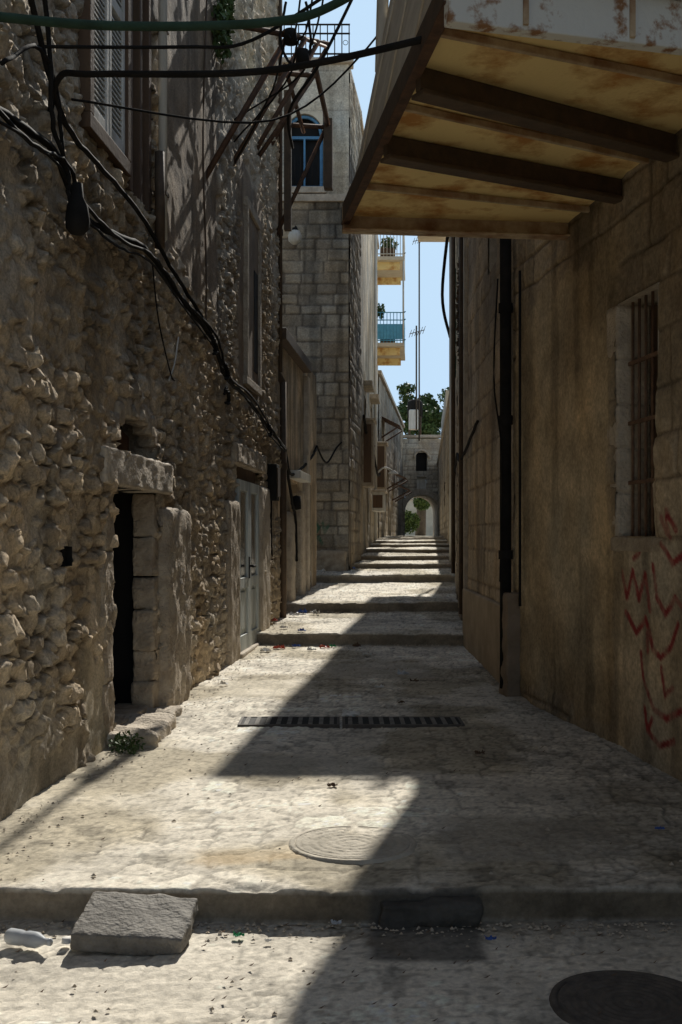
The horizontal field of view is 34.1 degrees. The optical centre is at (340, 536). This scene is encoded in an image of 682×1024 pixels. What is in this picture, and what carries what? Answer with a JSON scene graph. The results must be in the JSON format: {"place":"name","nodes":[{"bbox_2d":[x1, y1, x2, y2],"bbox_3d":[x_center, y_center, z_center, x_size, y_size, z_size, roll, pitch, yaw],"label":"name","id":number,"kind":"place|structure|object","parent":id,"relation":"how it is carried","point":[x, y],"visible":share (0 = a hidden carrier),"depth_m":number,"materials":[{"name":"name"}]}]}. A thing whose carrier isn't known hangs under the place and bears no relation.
{"place":"outdoors","nodes":[
{"label":"outdoors","id":0,"kind":"place"},
{"bbox_2d":[292,119,319,185],"bbox_3d":[-0.810,-8.540,24.750,0.820,1.680,0.001,0,0,0],"label":"arched window back","id":1,"kind":"structure","parent":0,"point":[298,150],"depth_m":24.75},
{"bbox_2d":[0,536,681,1023],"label":"alley pavement","id":2,"kind":"structure","parent":0,"point":[220,856],"depth_m":5.25,"materials":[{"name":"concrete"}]},
{"bbox_2d":[4,928,52,948],"bbox_3d":[-1.189,1.535,4.235,0.205,0.061,0.062,-2,-1,25],"label":"plastic bottle","id":3,"kind":"object","parent":2,"relation":"on","point":[21,937],"visible":1,"depth_m":4.21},
{"bbox_2d":[102,681,114,750],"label":"jamb stone","id":4,"kind":"object","parent":2,"relation":"on","point":[108,708],"visible":0.17,"depth_m":7.45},
{"bbox_2d":[103,622,113,683],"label":"jamb stone","id":5,"kind":"object","parent":4,"relation":"on","point":[108,661],"visible":0.23,"depth_m":7.45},
{"bbox_2d":[108,730,145,754],"bbox_3d":[-1.402,1.375,7.337,0.293,0.197,0.209,0,0,28],"label":"weed","id":6,"kind":"object","parent":2,"relation":"on","point":[132,748],"visible":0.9,"depth_m":7.32,"materials":[{"name":"green plant"}]},
{"bbox_2d":[114,703,149,724],"bbox_3d":[-1.696,1.465,8.225,0.299,0.270,1.373,0,0,4],"label":"threshold","id":7,"kind":"object","parent":2,"relation":"on","point":[123,708],"visible":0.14,"depth_m":8.55,"materials":[{"name":"stone"}]},
{"bbox_2d":[70,891,197,955],"bbox_3d":[-0.799,1.506,4.331,0.449,0.089,0.360,2,9,3],"label":"loose concrete slab","id":8,"kind":"object","parent":2,"relation":"on","point":[122,923],"depth_m":4.25,"materials":[{"name":"concrete"}]},
{"bbox_2d":[107,712,175,747],"bbox_3d":[-1.491,1.423,7.901,0.555,0.242,0.960,0,0,0],"label":"door step stone","id":9,"kind":"object","parent":2,"relation":"on","point":[153,730],"visible":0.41,"depth_m":7.85,"materials":[{"name":"stone"}]},
{"bbox_2d":[240,642,260,658],"bbox_3d":[-1.194,1.440,13.425,0.279,0.220,1.673,0,0,4],"label":"door step","id":10,"kind":"object","parent":2,"relation":"on","point":[246,651],"depth_m":13.13,"materials":[{"name":"stone"}]},
{"bbox_2d":[246,482,249,646],"bbox_3d":[-1.123,0.335,13.380,0.030,1.990,0.102,0,0,4],"label":"stile","id":11,"kind":"object","parent":10,"relation":"on","point":[247,560],"visible":0.78,"depth_m":13.33,"materials":[{"name":"paint"}]},
{"bbox_2d":[256,485,258,631],"bbox_3d":[-1.065,0.335,14.150,0.030,1.990,0.102,0,0,4],"label":"stile","id":12,"kind":"object","parent":10,"relation":"on","point":[257,558],"visible":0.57,"depth_m":14.10,"materials":[{"name":"paint"}]},
{"bbox_2d":[237,717,339,728],"bbox_3d":[-0.390,1.427,8.435,0.760,0.063,0.370,0,0,0],"label":"drain grate","id":13,"kind":"object","parent":2,"relation":"on","point":[322,722],"visible":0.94,"depth_m":8.37,"materials":[{"name":"metal"}]},
{"bbox_2d":[310,550,346,571],"bbox_3d":[-0.539,0.701,24.525,1.349,0.829,0.194,0,0,0],"label":"battered base","id":14,"kind":"object","parent":2,"relation":"on","point":[330,560],"visible":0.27,"depth_m":24.45,"materials":[{"name":"stone"}]},
{"bbox_2d":[288,826,416,864],"bbox_3d":[0.055,1.439,5.180,0.616,0.032,0.616,0,0,0],"label":"manhole cover","id":15,"kind":"object","parent":2,"relation":"on","point":[343,847],"visible":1,"depth_m":5.11,"materials":[{"name":"metal"}]},
{"bbox_2d":[342,717,464,728],"bbox_3d":[0.465,1.427,8.435,0.910,0.063,0.370,0,0,0],"label":"drain grate","id":16,"kind":"object","parent":2,"relation":"on","point":[380,722],"visible":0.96,"depth_m":8.37,"materials":[{"name":"metal"}]},
{"bbox_2d":[405,497,430,533],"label":"garden shrub","id":17,"kind":"object","parent":2,"relation":"on","point":[412,520],"visible":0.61,"depth_m":67.44,"materials":[{"name":"green plant"}]},
{"bbox_2d":[396,381,448,535],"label":"leafy tree","id":18,"kind":"object","parent":2,"relation":"on","point":[431,418],"visible":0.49,"depth_m":69.01,"materials":[{"name":"green plant"}]},
{"bbox_2d":[378,896,483,929],"bbox_3d":[0.364,1.531,4.510,0.428,0.130,0.137,0,0,0],"label":"broken kerb stone","id":19,"kind":"object","parent":2,"relation":"on","point":[448,911],"visible":1,"depth_m":4.46,"materials":[{"name":"stone"}]},
{"bbox_2d":[549,970,681,1023],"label":"manhole cover","id":20,"kind":"object","parent":2,"relation":"on","point":[626,997],"visible":1,"depth_m":3.75,"materials":[{"name":"metal"}]},
{"bbox_2d":[0,611,681,1023],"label":"gravel","id":21,"kind":"structure","parent":0,"point":[372,863],"depth_m":4.47,"materials":[{"name":"gravel"}]},
{"bbox_2d":[282,0,448,438],"label":"sky","id":22,"kind":"structure","parent":0,"point":[361,15],"materials":[{"name":"blue"}]},
{"bbox_2d":[362,418,376,487],"bbox_3d":[0.747,-2.180,29.100,0.435,1.760,1.100,0,0,0],"label":"window frame","id":23,"kind":"object","parent":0,"point":[368,458],"depth_m":28.60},
{"bbox_2d":[364,424,370,481],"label":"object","id":24,"kind":"structure","parent":23,"relation":"in","point":[367,437],"depth_m":28.59,"materials":[{"name":"brown wood"}]},
{"bbox_2d":[377,441,388,490],"bbox_3d":[1.439,-2.430,38.750,0.519,1.660,1.600,0,0,0],"label":"window frame","id":25,"kind":"object","parent":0,"point":[382,446],"depth_m":37.99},
{"bbox_3d":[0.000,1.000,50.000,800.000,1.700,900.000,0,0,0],"label":"ground","id":26,"kind":"structure","parent":0,"visible":0},
{"bbox_2d":[0,0,282,820],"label":"rubble wall","id":27,"kind":"structure","parent":26,"relation":"on","point":[81,349],"depth_m":7.24,"materials":[{"name":"stone"}]},
{"bbox_2d":[0,43,90,226],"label":"wall cable","id":28,"kind":"object","parent":27,"relation":"attached to","point":[16,54],"depth_m":5.98,"materials":[{"name":"black rubber"}]},
{"bbox_2d":[72,551,114,621],"bbox_3d":[-1.680,0.342,7.480,0.272,0.491,0.260,0,0,0],"label":"jamb stone","id":29,"kind":"object","parent":27,"relation":"attached to","point":[106,571],"visible":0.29,"depth_m":7.44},
{"bbox_2d":[99,491,114,550],"bbox_3d":[-1.679,-0.117,7.506,0.269,0.447,0.209,0,0,0],"label":"jamb stone","id":30,"kind":"object","parent":29,"relation":"on","point":[108,531],"visible":0.27,"depth_m":7.46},
{"bbox_2d":[77,0,130,176],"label":"window shutter","id":31,"kind":"object","parent":27,"relation":"attached to","point":[107,129],"depth_m":7.43,"materials":[{"name":"white paint"}]},
{"bbox_2d":[64,487,154,704],"bbox_3d":[-1.754,0.625,8.250,0.419,1.950,1.335,0,0,4],"label":"door reveal","id":32,"kind":"object","parent":27,"relation":"attached to","point":[123,663],"depth_m":8.90,"materials":[{"name":"black"}]},
{"bbox_2d":[28,0,213,335],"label":"wall cable","id":33,"kind":"object","parent":27,"relation":"attached to","point":[76,140],"depth_m":7.09,"materials":[{"name":"black rubber"}]},
{"bbox_2d":[42,0,70,201],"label":"wall cable","id":34,"kind":"object","parent":33,"relation":"attached to","point":[50,92],"depth_m":6.07,"materials":[{"name":"black rubber"}]},
{"bbox_2d":[65,182,89,235],"bbox_3d":[-1.515,-1.887,6.380,0.140,0.305,0.140,0,0,0],"label":"cable junction bell","id":35,"kind":"object","parent":34,"relation":"attached to","point":[77,220],"visible":1,"depth_m":6.34,"materials":[{"name":"plastic"}]},
{"bbox_2d":[125,0,132,191],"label":"board","id":36,"kind":"object","parent":27,"relation":"attached to","point":[130,186],"visible":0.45,"depth_m":8.09,"materials":[{"name":"brown wood"}]},
{"bbox_2d":[99,446,172,494],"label":"stone lintel","id":37,"kind":"structure","parent":27,"relation":"attached to","point":[137,472],"depth_m":8.06,"materials":[{"name":"stone"}]},
{"bbox_2d":[133,0,141,201],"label":"board","id":38,"kind":"object","parent":27,"relation":"attached to","point":[137,116],"visible":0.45,"depth_m":8.33,"materials":[{"name":"brown wood"}]},
{"bbox_2d":[0,106,284,446],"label":"wall cable","id":39,"kind":"object","parent":27,"relation":"attached to","point":[40,138],"depth_m":7.46,"materials":[{"name":"black rubber"}]},
{"bbox_2d":[0,120,285,451],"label":"wall cable","id":40,"kind":"object","parent":27,"relation":"attached to","point":[11,128],"depth_m":8.14,"materials":[{"name":"black rubber"}]},
{"bbox_2d":[0,109,286,451],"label":"wall cable","id":41,"kind":"object","parent":27,"relation":"attached to","point":[5,118],"depth_m":7.67,"materials":[{"name":"black rubber"}]},
{"bbox_2d":[131,680,158,707],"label":"reveal stone","id":42,"kind":"object","parent":27,"relation":"attached to","point":[144,692],"visible":0.48,"depth_m":8.78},
{"bbox_2d":[133,650,159,681],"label":"reveal stone","id":43,"kind":"object","parent":42,"relation":"on","point":[146,666],"visible":0.91,"depth_m":8.80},
{"bbox_2d":[132,609,159,650],"bbox_3d":[-1.560,0.739,8.881,0.194,0.336,0.221,0,0,0],"label":"reveal stone","id":44,"kind":"object","parent":43,"relation":"on","point":[146,636],"visible":0.97,"depth_m":8.78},
{"bbox_2d":[132,576,158,609],"bbox_3d":[-1.565,0.454,8.888,0.194,0.273,0.201,0,0,0],"label":"reveal stone","id":45,"kind":"object","parent":44,"relation":"on","point":[144,591],"visible":0.94,"depth_m":8.80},
{"bbox_2d":[132,537,158,575],"bbox_3d":[-1.561,0.160,8.881,0.185,0.322,0.209,0,0,0],"label":"reveal stone","id":46,"kind":"object","parent":45,"relation":"on","point":[145,550],"visible":1,"depth_m":8.79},
{"bbox_2d":[131,494,159,537],"bbox_3d":[-1.560,-0.165,8.891,0.206,0.350,0.206,0,0,0],"label":"reveal stone","id":47,"kind":"object","parent":46,"relation":"on","point":[144,512],"visible":0.96,"depth_m":8.80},
{"bbox_2d":[142,0,150,213],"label":"board","id":48,"kind":"object","parent":27,"relation":"attached to","point":[146,120],"visible":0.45,"depth_m":8.60,"materials":[{"name":"brown wood"}]},
{"bbox_2d":[151,0,168,248],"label":"drain pipe","id":49,"kind":"object","parent":27,"relation":"attached to","point":[161,194],"visible":0.79,"depth_m":8.77,"materials":[{"name":"metal"}]},
{"bbox_2d":[157,507,192,706],"bbox_3d":[-1.454,0.683,9.384,0.250,1.859,0.880,0,0,4],"label":"plastered far jamb","id":50,"kind":"object","parent":27,"relation":"attached to","point":[174,605],"visible":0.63,"depth_m":9.13,"materials":[{"name":"stone"}]},
{"bbox_2d":[0,0,350,30],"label":"overhead cable","id":51,"kind":"object","parent":27,"relation":"attached to","point":[57,22],"visible":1,"depth_m":5.88,"materials":[{"name":"rubber"}]},
{"bbox_2d":[33,0,320,48],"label":"overhead cable","id":52,"kind":"object","parent":27,"relation":"attached to","point":[274,28],"visible":0.88,"depth_m":6.25,"materials":[{"name":"black rubber"}]},
{"bbox_2d":[202,0,207,339],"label":"wall cable","id":53,"kind":"object","parent":27,"relation":"attached to","point":[203,178],"depth_m":10.67,"materials":[{"name":"rubber"}]},
{"bbox_2d":[71,36,375,123],"bbox_3d":[-0.676,-3.398,7.609,2.712,1.612,0.421,0,0,-39],"label":"overhead cable","id":54,"kind":"object","parent":27,"relation":"attached to","point":[219,121],"visible":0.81,"depth_m":7.60,"materials":[{"name":"black rubber"}]},
{"bbox_2d":[211,0,236,63],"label":"wall fern","id":55,"kind":"object","parent":27,"relation":"attached to","point":[224,10],"depth_m":11.25,"materials":[{"name":"green plant"}]},
{"bbox_2d":[224,500,240,664],"bbox_3d":[-1.252,0.551,12.286,0.194,1.914,0.693,0,0,4],"label":"jamb","id":56,"kind":"object","parent":27,"relation":"attached to","point":[232,563],"visible":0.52,"depth_m":12.11,"materials":[{"name":"stone"}]},
{"bbox_2d":[47,36,421,111],"bbox_3d":[-0.070,-2.527,5.562,3.531,0.478,0.226,0,0,22],"label":"overhead cable","id":57,"kind":"object","parent":27,"relation":"attached to","point":[61,75],"visible":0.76,"depth_m":5.68,"materials":[{"name":"black rubber"}]},
{"bbox_2d":[243,207,248,376],"bbox_3d":[-1.135,-2.900,13.150,0.086,2.000,0.100,0,0,0],"label":"blind window frame","id":58,"kind":"object","parent":27,"relation":"attached to","point":[246,293],"visible":0.78,"depth_m":13.10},
{"bbox_2d":[230,442,266,473],"bbox_3d":[-1.161,-0.940,13.499,0.235,0.264,2.422,0,0,4],"label":"door lintel","id":59,"kind":"structure","parent":27,"relation":"attached to","point":[245,457],"depth_m":13.10,"materials":[{"name":"stone"}]},
{"bbox_2d":[241,588,255,629],"bbox_3d":[-1.126,0.865,13.430,0.016,0.430,1.144,0,0,4],"label":"panel","id":60,"kind":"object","parent":27,"relation":"attached to","point":[243,608],"depth_m":13.20,"materials":[{"name":"paint"}]},
{"bbox_2d":[249,214,257,384],"bbox_3d":[-1.112,-2.900,13.650,0.050,2.000,0.906,0,0,4],"label":"blind window infill","id":61,"kind":"object","parent":27,"relation":"attached to","point":[253,254],"visible":0.43,"depth_m":13.64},
{"bbox_2d":[254,270,257,373],"bbox_3d":[-1.075,-2.675,13.885,0.028,1.250,0.273,0,0,4],"label":"slot window","id":62,"kind":"structure","parent":61,"relation":"attached to","point":[255,323],"depth_m":13.83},
{"bbox_2d":[258,230,260,387],"bbox_3d":[-1.060,-2.900,14.150,0.086,2.000,0.100,0,0,0],"label":"blind window frame","id":63,"kind":"object","parent":27,"relation":"attached to","point":[259,308],"visible":0.51,"depth_m":14.10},
{"bbox_2d":[259,486,270,630],"bbox_3d":[-1.072,0.426,14.612,0.203,2.166,0.807,0,0,4],"label":"jamb","id":64,"kind":"object","parent":27,"relation":"attached to","point":[264,558],"visible":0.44,"depth_m":14.42,"materials":[{"name":"stone"}]},
{"bbox_2d":[206,18,332,236],"bbox_3d":[-0.737,-5.388,13.536,0.865,3.784,5.400,0,0,4],"label":"steel awning frame","id":65,"kind":"object","parent":27,"relation":"attached to","point":[326,135],"visible":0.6,"depth_m":14.61,"materials":[{"name":"metal"}]},
{"bbox_2d":[287,0,352,148],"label":"overhead cable","id":66,"kind":"object","parent":65,"relation":"attached to","point":[316,68],"visible":0.94,"depth_m":12.60,"materials":[{"name":"black rubber"}]},
{"bbox_2d":[267,464,279,559],"bbox_3d":[-0.932,-0.298,15.349,0.155,1.403,0.310,0,0,4],"label":"electric meter box","id":67,"kind":"object","parent":27,"relation":"attached to","point":[273,475],"visible":0.78,"depth_m":15.20,"materials":[{"name":"black metal"}]},
{"bbox_2d":[278,0,282,372],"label":"drain pipe","id":68,"kind":"object","parent":27,"relation":"attached to","point":[280,235],"visible":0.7,"depth_m":16.17,"materials":[{"name":"metal"}]},
{"bbox_2d":[278,347,316,601],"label":"plaster wall","id":69,"kind":"structure","parent":26,"relation":"on","point":[293,374],"depth_m":19.26,"materials":[{"name":"stone"}]},
{"bbox_2d":[278,372,287,617],"bbox_3d":[-0.947,-0.685,16.544,0.324,4.070,0.128,0,0,27],"label":"drain pipe","id":70,"kind":"object","parent":69,"relation":"attached to","point":[282,382],"visible":0.62,"depth_m":16.46,"materials":[{"name":"metal"}]},
{"bbox_2d":[287,511,295,601],"bbox_3d":[-0.855,0.403,17.976,0.225,1.620,0.473,0,0,4],"label":"jamb","id":71,"kind":"object","parent":69,"relation":"attached to","point":[291,571],"visible":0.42,"depth_m":17.76,"materials":[{"name":"stone"}]},
{"bbox_2d":[282,328,311,372],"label":"awning","id":72,"kind":"structure","parent":69,"relation":"attached to","point":[293,350],"depth_m":17.97,"materials":[{"name":"brown paint"}]},
{"bbox_2d":[293,490,305,595],"bbox_3d":[-0.739,0.200,19.351,0.223,2.018,0.528,0,0,5],"label":"jamb","id":73,"kind":"object","parent":69,"relation":"attached to","point":[300,584],"visible":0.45,"depth_m":19.11,"materials":[{"name":"stone"}]},
{"bbox_2d":[303,376,309,591],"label":"pier","id":74,"kind":"structure","parent":26,"relation":"on","point":[306,442],"depth_m":20.00,"materials":[{"name":"stone"}]},
{"bbox_2d":[282,202,348,570],"bbox_3d":[-1.667,-3.036,24.475,3.666,8.672,0.063,0,0,0],"label":"ashlar front","id":75,"kind":"object","parent":26,"relation":"on","point":[315,291],"visible":0.27,"depth_m":24.48,"materials":[{"name":"stone"}]},
{"bbox_2d":[282,194,346,202],"bbox_3d":[-1.650,-7.460,24.500,3.700,0.160,0.200,0,0,0],"label":"string course","id":76,"kind":"object","parent":75,"relation":"on","point":[314,198],"depth_m":24.40,"materials":[{"name":"stone"}]},
{"bbox_2d":[282,64,348,193],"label":"building wall","id":77,"kind":"structure","parent":76,"relation":"on","point":[336,95],"depth_m":24.49,"materials":[{"name":"stone"}]},
{"bbox_2d":[323,77,349,515],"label":"quoins","id":78,"kind":"object","parent":26,"relation":"on","point":[349,239],"visible":0.15,"depth_m":25.09,"materials":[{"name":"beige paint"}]},
{"bbox_2d":[282,57,353,68],"bbox_3d":[-1.610,-10.490,24.600,3.780,0.120,0.400,0,0,0],"label":"coping","id":79,"kind":"object","parent":78,"relation":"on","point":[349,62],"visible":0.18,"depth_m":24.40,"materials":[{"name":"stone"}]},
{"bbox_2d":[283,24,349,56],"bbox_3d":[-0.856,-10.934,24.600,2.112,0.867,0.040,0,0,0],"label":"roof railing","id":80,"kind":"object","parent":79,"relation":"on","point":[320,34],"visible":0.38,"depth_m":24.59,"materials":[{"name":"black metal"}]},
{"bbox_2d":[360,124,377,554],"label":"wall","id":81,"kind":"structure","parent":26,"relation":"on","point":[367,304],"depth_m":31.32,"materials":[{"name":"stone"}]},
{"bbox_2d":[349,65,361,569],"bbox_3d":[0.340,-4.560,25.945,0.048,11.720,2.930,0,0,6],"label":"ashlar side","id":82,"kind":"object","parent":81,"relation":"attached to","point":[355,379],"visible":0.85,"depth_m":25.73,"materials":[{"name":"stone"}]},
{"bbox_2d":[374,235,376,539],"bbox_3d":[1.124,-5.175,36.000,0.240,10.550,0.240,0,0,0],"label":"drain pipe","id":83,"kind":"object","parent":81,"relation":"attached to","point":[375,348],"visible":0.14,"depth_m":35.96,"materials":[{"name":"metal"}]},
{"bbox_2d":[377,261,405,365],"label":"house balcony","id":84,"kind":"structure","parent":81,"relation":"attached to","point":[390,352],"depth_m":36.62,"materials":[{"name":"beige paint"}]},
{"bbox_2d":[377,235,405,284],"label":"house balcony","id":85,"kind":"structure","parent":81,"relation":"attached to","point":[389,267],"depth_m":36.90,"materials":[{"name":"beige paint"}]},
{"bbox_2d":[379,377,402,537],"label":"wall","id":86,"kind":"structure","parent":26,"relation":"on","point":[388,412],"depth_m":48.51,"materials":[{"name":"stone"}]},
{"bbox_2d":[412,237,419,440],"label":"tv aerial","id":87,"kind":"object","parent":86,"relation":"attached to","point":[418,243],"visible":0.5,"depth_m":43.99,"materials":[{"name":"metal"}]},
{"bbox_2d":[403,439,444,535],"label":"ashlar front","id":88,"kind":"object","parent":26,"relation":"on","point":[411,447],"visible":0.21,"depth_m":59.98,"materials":[{"name":"stone"}]},
{"bbox_2d":[438,413,448,543],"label":"wall","id":89,"kind":"structure","parent":26,"relation":"on","point":[443,491],"depth_m":41.27,"materials":[{"name":"stone"}]},
{"bbox_2d":[455,237,457,597],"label":"wall","id":90,"kind":"structure","parent":26,"relation":"on","point":[456,412],"depth_m":19.99,"materials":[{"name":"stone"}]},
{"bbox_2d":[449,237,450,561],"bbox_3d":[2.584,-3.650,26.000,0.092,8.500,0.092,0,0,22],"label":"pipe","id":91,"kind":"object","parent":90,"relation":"attached to","point":[449,399],"visible":0.27,"depth_m":25.97,"materials":[{"name":"metal"}]},
{"bbox_2d":[451,237,454,572],"bbox_3d":[1.839,-3.650,18.200,0.065,8.500,0.065,0,0,23],"label":"pipe","id":92,"kind":"object","parent":90,"relation":"attached to","point":[452,404],"visible":0.65,"depth_m":18.17,"materials":[{"name":"metal"}]},
{"bbox_2d":[456,237,461,620],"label":"wall","id":93,"kind":"structure","parent":26,"relation":"on","point":[457,451],"depth_m":17.54,"materials":[{"name":"stone"}]},
{"bbox_2d":[459,237,462,613],"bbox_3d":[1.559,-2.200,14.400,0.055,6.400,0.055,0,0,22],"label":"pipe","id":94,"kind":"object","parent":93,"relation":"attached to","point":[460,419],"visible":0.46,"depth_m":14.38,"materials":[{"name":"metal"}]},
{"bbox_2d":[463,237,468,587],"bbox_3d":[1.599,-2.000,14.125,0.080,7.000,0.255,0,0,4],"label":"pilaster","id":95,"kind":"object","parent":93,"relation":"attached to","point":[465,414],"visible":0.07,"depth_m":14.00,"materials":[{"name":"stone"}]},
{"bbox_2d":[462,588,499,682],"bbox_3d":[1.556,1.125,12.040,0.070,0.950,4.120,0,0,1],"label":"base course","id":96,"kind":"object","parent":93,"relation":"attached to","point":[480,627],"visible":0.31,"depth_m":11.92,"materials":[{"name":"beige paint"}]},
{"bbox_2d":[467,238,514,602],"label":"wall","id":97,"kind":"structure","parent":96,"relation":"on","point":[483,477],"depth_m":12.24,"materials":[{"name":"stone"}]},
{"bbox_2d":[499,592,520,696],"bbox_3d":[1.501,0.989,9.840,0.150,1.004,0.273,0,0,-8],"label":"pipe casing","id":98,"kind":"object","parent":97,"relation":"attached to","point":[510,671],"visible":0.8,"depth_m":9.73,"materials":[{"name":"paint"}]},
{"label":"near wall","id":99,"kind":"object","parent":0,"visible":0},
{"bbox_2d":[512,128,681,782],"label":"wall face","id":100,"kind":"object","parent":99,"relation":"attached to","point":[600,638],"visible":0.65,"depth_m":7.88},
{"bbox_2d":[498,239,520,688],"bbox_3d":[1.520,-1.975,9.785,0.127,6.650,0.381,0,0,-24],"label":"drain pipe","id":101,"kind":"object","parent":100,"relation":"attached to","point":[505,311],"visible":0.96,"depth_m":9.86,"materials":[{"name":"black metal"}]},
{"bbox_2d":[493,279,502,581],"bbox_3d":[1.393,-0.950,9.850,0.080,2.701,0.116,0,0,0],"label":"wall cable","id":102,"kind":"object","parent":101,"relation":"attached to","point":[498,427],"depth_m":9.86,"materials":[{"name":"black rubber"}]},
{"bbox_2d":[341,0,681,239],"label":"overhanging balcony","id":103,"kind":"structure","parent":100,"relation":"attached to","point":[530,119],"depth_m":6.31,"materials":[{"name":"wood"}]},
{"bbox_2d":[606,305,650,359],"bbox_3d":[1.962,-1.383,7.585,0.260,0.372,0.200,0,0,0],"label":"window quoin","id":104,"kind":"object","parent":100,"relation":"attached to","point":[618,318],"depth_m":7.49,"materials":[{"name":"stone"}]},
{"bbox_2d":[607,404,650,448],"bbox_3d":[1.964,-0.748,7.585,0.252,0.302,0.196,0,0,0],"label":"window quoin","id":105,"kind":"object","parent":100,"relation":"attached to","point":[619,433],"depth_m":7.49,"materials":[{"name":"stone"}]},
{"bbox_2d":[610,448,650,492],"bbox_3d":[1.969,-0.447,7.554,0.251,0.302,0.137,0,0,0],"label":"window quoin","id":106,"kind":"object","parent":100,"relation":"attached to","point":[622,473],"depth_m":7.49,"materials":[{"name":"stone"}]},
{"bbox_2d":[612,493,649,535],"bbox_3d":[1.964,-0.146,7.586,0.256,0.298,0.197,0,0,0],"label":"window quoin","id":107,"kind":"object","parent":100,"relation":"attached to","point":[621,522],"depth_m":7.49,"materials":[{"name":"stone"}]},
{"bbox_2d":[614,360,650,404],"bbox_3d":[1.968,-1.049,7.555,0.245,0.297,0.136,0,0,0],"label":"window quoin","id":108,"kind":"object","parent":100,"relation":"attached to","point":[622,392],"depth_m":7.49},
{"bbox_2d":[611,536,662,551],"bbox_3d":[2.050,0.050,7.175,0.415,0.112,0.863,0,0,0],"label":"window sill","id":109,"kind":"structure","parent":100,"relation":"attached to","point":[635,544],"depth_m":7.16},
{"bbox_2d":[618,282,659,535],"bbox_3d":[2.072,-0.785,7.175,0.404,1.570,0.650,0,0,0],"label":"barred window reveal","id":110,"kind":"object","parent":100,"relation":"attached to","point":[643,293],"visible":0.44,"depth_m":7.44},
{"bbox_2d":[654,305,657,533],"bbox_3d":[2.103,-0.785,7.440,0.030,1.530,0.064,0,0,-7],"label":"casement","id":111,"kind":"object","parent":110,"relation":"attached to","point":[655,347],"visible":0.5,"depth_m":7.41,"materials":[{"name":"brown wood"}]},
{"bbox_2d":[628,291,657,535],"bbox_3d":[1.987,-0.785,7.175,0.021,1.570,0.658,0,0,-7],"label":"window grille","id":112,"kind":"object","parent":100,"relation":"attached to","point":[646,418],"depth_m":7.24,"materials":[{"name":"metal"}]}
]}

